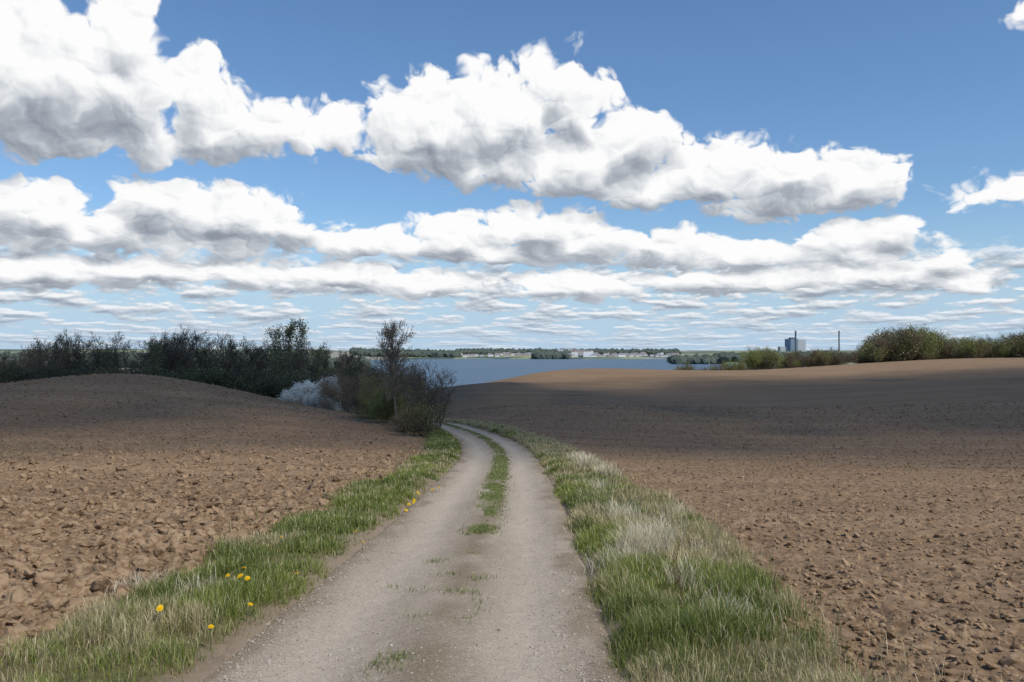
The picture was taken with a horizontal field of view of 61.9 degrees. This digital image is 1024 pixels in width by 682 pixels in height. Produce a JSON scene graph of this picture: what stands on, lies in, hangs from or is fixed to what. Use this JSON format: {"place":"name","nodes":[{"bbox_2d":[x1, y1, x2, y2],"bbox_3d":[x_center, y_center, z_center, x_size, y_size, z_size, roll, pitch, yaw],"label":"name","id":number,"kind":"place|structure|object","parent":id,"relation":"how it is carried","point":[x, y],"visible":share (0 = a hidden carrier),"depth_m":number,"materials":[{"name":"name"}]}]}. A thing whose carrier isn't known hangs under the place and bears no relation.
{"place":"outdoors","nodes":[
{"label":"outdoors","id":0,"kind":"place"},
{"bbox_2d":[202,422,621,681],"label":"gravel road","id":1,"kind":"structure","parent":0,"point":[476,456],"depth_m":7.26,"materials":[{"name":"grey gravel"}]},
{"bbox_2d":[359,421,514,677],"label":"grass strip","id":2,"kind":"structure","parent":1,"relation":"on","point":[500,472],"depth_m":14.18,"materials":[{"name":"green plant"}]},
{"bbox_2d":[126,359,804,386],"bbox_3d":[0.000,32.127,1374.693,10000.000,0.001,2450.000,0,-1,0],"label":"lake","id":3,"kind":"structure","parent":0,"point":[472,371],"depth_m":830.24,"materials":[{"name":"liquid"}]},
{"bbox_2d":[0,349,1023,681],"bbox_3d":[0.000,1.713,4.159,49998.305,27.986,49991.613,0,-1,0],"label":"ground","id":4,"kind":"structure","parent":0,"point":[912,387],"depth_m":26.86,"materials":[{"name":"brown soil"}]},
{"bbox_2d":[0,317,428,398],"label":"tree line","id":5,"kind":"object","parent":4,"relation":"on","point":[273,378],"visible":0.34,"depth_m":151.78,"materials":[{"name":"green plant"}]},
{"bbox_2d":[0,409,461,681],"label":"verge grass","id":6,"kind":"structure","parent":4,"relation":"on","point":[366,497],"depth_m":7.21,"materials":[{"name":"green plant"}]},
{"bbox_2d":[276,378,313,404],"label":"blossoming bush","id":7,"kind":"object","parent":4,"relation":"on","point":[293,394],"visible":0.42,"depth_m":65.04,"materials":[{"name":"white plant"}]},
{"bbox_2d":[156,484,444,649],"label":"dandelions","id":8,"kind":"object","parent":4,"relation":"on","point":[160,607],"visible":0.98,"depth_m":7.09,"materials":[{"name":"yellow plant"}]},
{"bbox_2d":[298,374,341,410],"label":"blossoming bush","id":9,"kind":"object","parent":4,"relation":"on","point":[312,399],"visible":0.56,"depth_m":63.01,"materials":[{"name":"white plant"}]},
{"bbox_2d":[312,360,364,410],"bbox_3d":[-12.398,3.658,61.706,3.890,4.560,4.395,0,-1,0],"label":"budding bush","id":10,"kind":"object","parent":4,"relation":"on","point":[326,390],"visible":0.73,"depth_m":61.28,"materials":[{"name":"green plant"}]},
{"bbox_2d":[332,390,364,413],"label":"budding bush","id":11,"kind":"object","parent":4,"relation":"on","point":[343,406],"visible":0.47,"depth_m":53.87,"materials":[{"name":"green plant"}]},
{"bbox_2d":[337,364,380,414],"bbox_3d":[-9.245,3.160,54.027,3.901,3.778,3.820,0,-1,0],"label":"budding bush","id":12,"kind":"object","parent":4,"relation":"on","point":[352,385],"visible":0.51,"depth_m":53.45,"materials":[{"name":"green plant"}]},
{"bbox_2d":[351,392,391,419],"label":"budding bush","id":13,"kind":"object","parent":4,"relation":"on","point":[368,413],"visible":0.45,"depth_m":45.44,"materials":[{"name":"green plant"}]},
{"bbox_2d":[351,372,411,409],"bbox_3d":[-7.705,3.175,51.833,4.378,3.104,2.925,0,-1,0],"label":"budding bush","id":14,"kind":"object","parent":4,"relation":"on","point":[376,388],"visible":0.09,"depth_m":51.64,"materials":[{"name":"green plant"}]},
{"bbox_2d":[354,373,415,418],"bbox_3d":[-7.013,3.046,47.102,3.587,3.002,3.229,1,-1,-34],"label":"budding bush","id":15,"kind":"object","parent":4,"relation":"on","point":[378,392],"visible":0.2,"depth_m":46.81,"materials":[{"name":"green plant"}]},
{"bbox_2d":[367,319,418,423],"bbox_3d":[-5.792,1.661,42.319,2.542,5.657,2.219,0,-1,-27],"label":"bare tree","id":16,"kind":"object","parent":4,"relation":"on","point":[393,368],"visible":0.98,"depth_m":42.12,"materials":[{"name":"plant"}]},
{"bbox_2d":[367,386,419,422],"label":"budding bush","id":17,"kind":"object","parent":4,"relation":"on","point":[379,411],"visible":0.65,"depth_m":43.12,"materials":[{"name":"green plant"}]},
{"bbox_2d":[387,403,440,433],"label":"bare shrub","id":18,"kind":"object","parent":4,"relation":"on","point":[402,422],"visible":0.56,"depth_m":38.60,"materials":[{"name":"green plant"}]},
{"bbox_2d":[400,384,427,414],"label":"budding bush","id":19,"kind":"object","parent":4,"relation":"on","point":[412,396],"visible":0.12,"depth_m":49.52,"materials":[{"name":"green plant"}]},
{"bbox_2d":[394,364,435,427],"bbox_3d":[-4.556,2.639,40.651,2.218,3.371,2.763,0,-1,0],"label":"bare shrub","id":20,"kind":"object","parent":4,"relation":"on","point":[413,373],"visible":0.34,"depth_m":40.66,"materials":[{"name":"brown plant"}]},
{"bbox_2d":[394,395,451,436],"bbox_3d":[-3.797,3.280,36.801,2.611,1.874,2.105,0,-1,0],"label":"bare shrub","id":21,"kind":"object","parent":4,"relation":"on","point":[421,421],"visible":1,"depth_m":36.55,"materials":[{"name":"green plant"}]},
{"bbox_2d":[404,355,455,429],"bbox_3d":[-4.056,2.439,39.044,2.336,3.701,2.654,-1,-1,38],"label":"bare shrub","id":22,"kind":"object","parent":4,"relation":"on","point":[417,402],"visible":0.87,"depth_m":38.82,"materials":[{"name":"brown plant"}]},
{"bbox_2d":[100,451,782,632],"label":"dry grass tufts","id":23,"kind":"object","parent":4,"relation":"on","point":[635,540],"visible":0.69,"depth_m":8.95,"materials":[{"name":"beige plant"}]},
{"bbox_2d":[420,364,462,428],"bbox_3d":[-3.383,2.734,40.747,2.220,3.272,3.322,0,-1,0],"label":"bare shrub","id":24,"kind":"object","parent":4,"relation":"on","point":[440,398],"visible":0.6,"depth_m":40.43,"materials":[{"name":"brown plant"}]},
{"bbox_2d":[0,347,1017,370],"bbox_3d":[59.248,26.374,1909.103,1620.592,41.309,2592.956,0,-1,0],"label":"distant forest","id":25,"kind":"object","parent":4,"relation":"on","point":[696,358],"visible":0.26,"depth_m":1813.34,"materials":[{"name":"green plant"}]},
{"bbox_2d":[461,348,679,356],"bbox_3d":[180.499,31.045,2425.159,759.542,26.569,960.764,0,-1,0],"label":"distant town","id":26,"kind":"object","parent":4,"relation":"on","point":[582,353],"visible":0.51,"depth_m":2040.95},
{"bbox_2d":[580,427,788,604],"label":"dry weed stalks","id":27,"kind":"object","parent":4,"relation":"on","point":[678,578],"visible":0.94,"depth_m":6.94,"materials":[{"name":"brown plant"}]},
{"bbox_2d":[430,418,1001,681],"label":"verge grass","id":28,"kind":"structure","parent":4,"relation":"on","point":[587,514],"depth_m":6.92,"materials":[{"name":"green plant"}]},
{"bbox_2d":[778,331,839,350],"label":"power station","id":29,"kind":"object","parent":4,"relation":"on","point":[793,343],"visible":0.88,"depth_m":2003.01,"materials":[{"name":"grey concrete"}]},
{"bbox_2d":[618,323,1023,369],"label":"hedgerow","id":30,"kind":"object","parent":4,"relation":"on","point":[910,344],"visible":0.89,"depth_m":171.92,"materials":[{"name":"green plant"}]},
{"bbox_2d":[0,0,1023,350],"label":"sky","id":31,"kind":"structure","parent":0,"point":[694,175],"materials":[{"name":"blue"}]}
]}

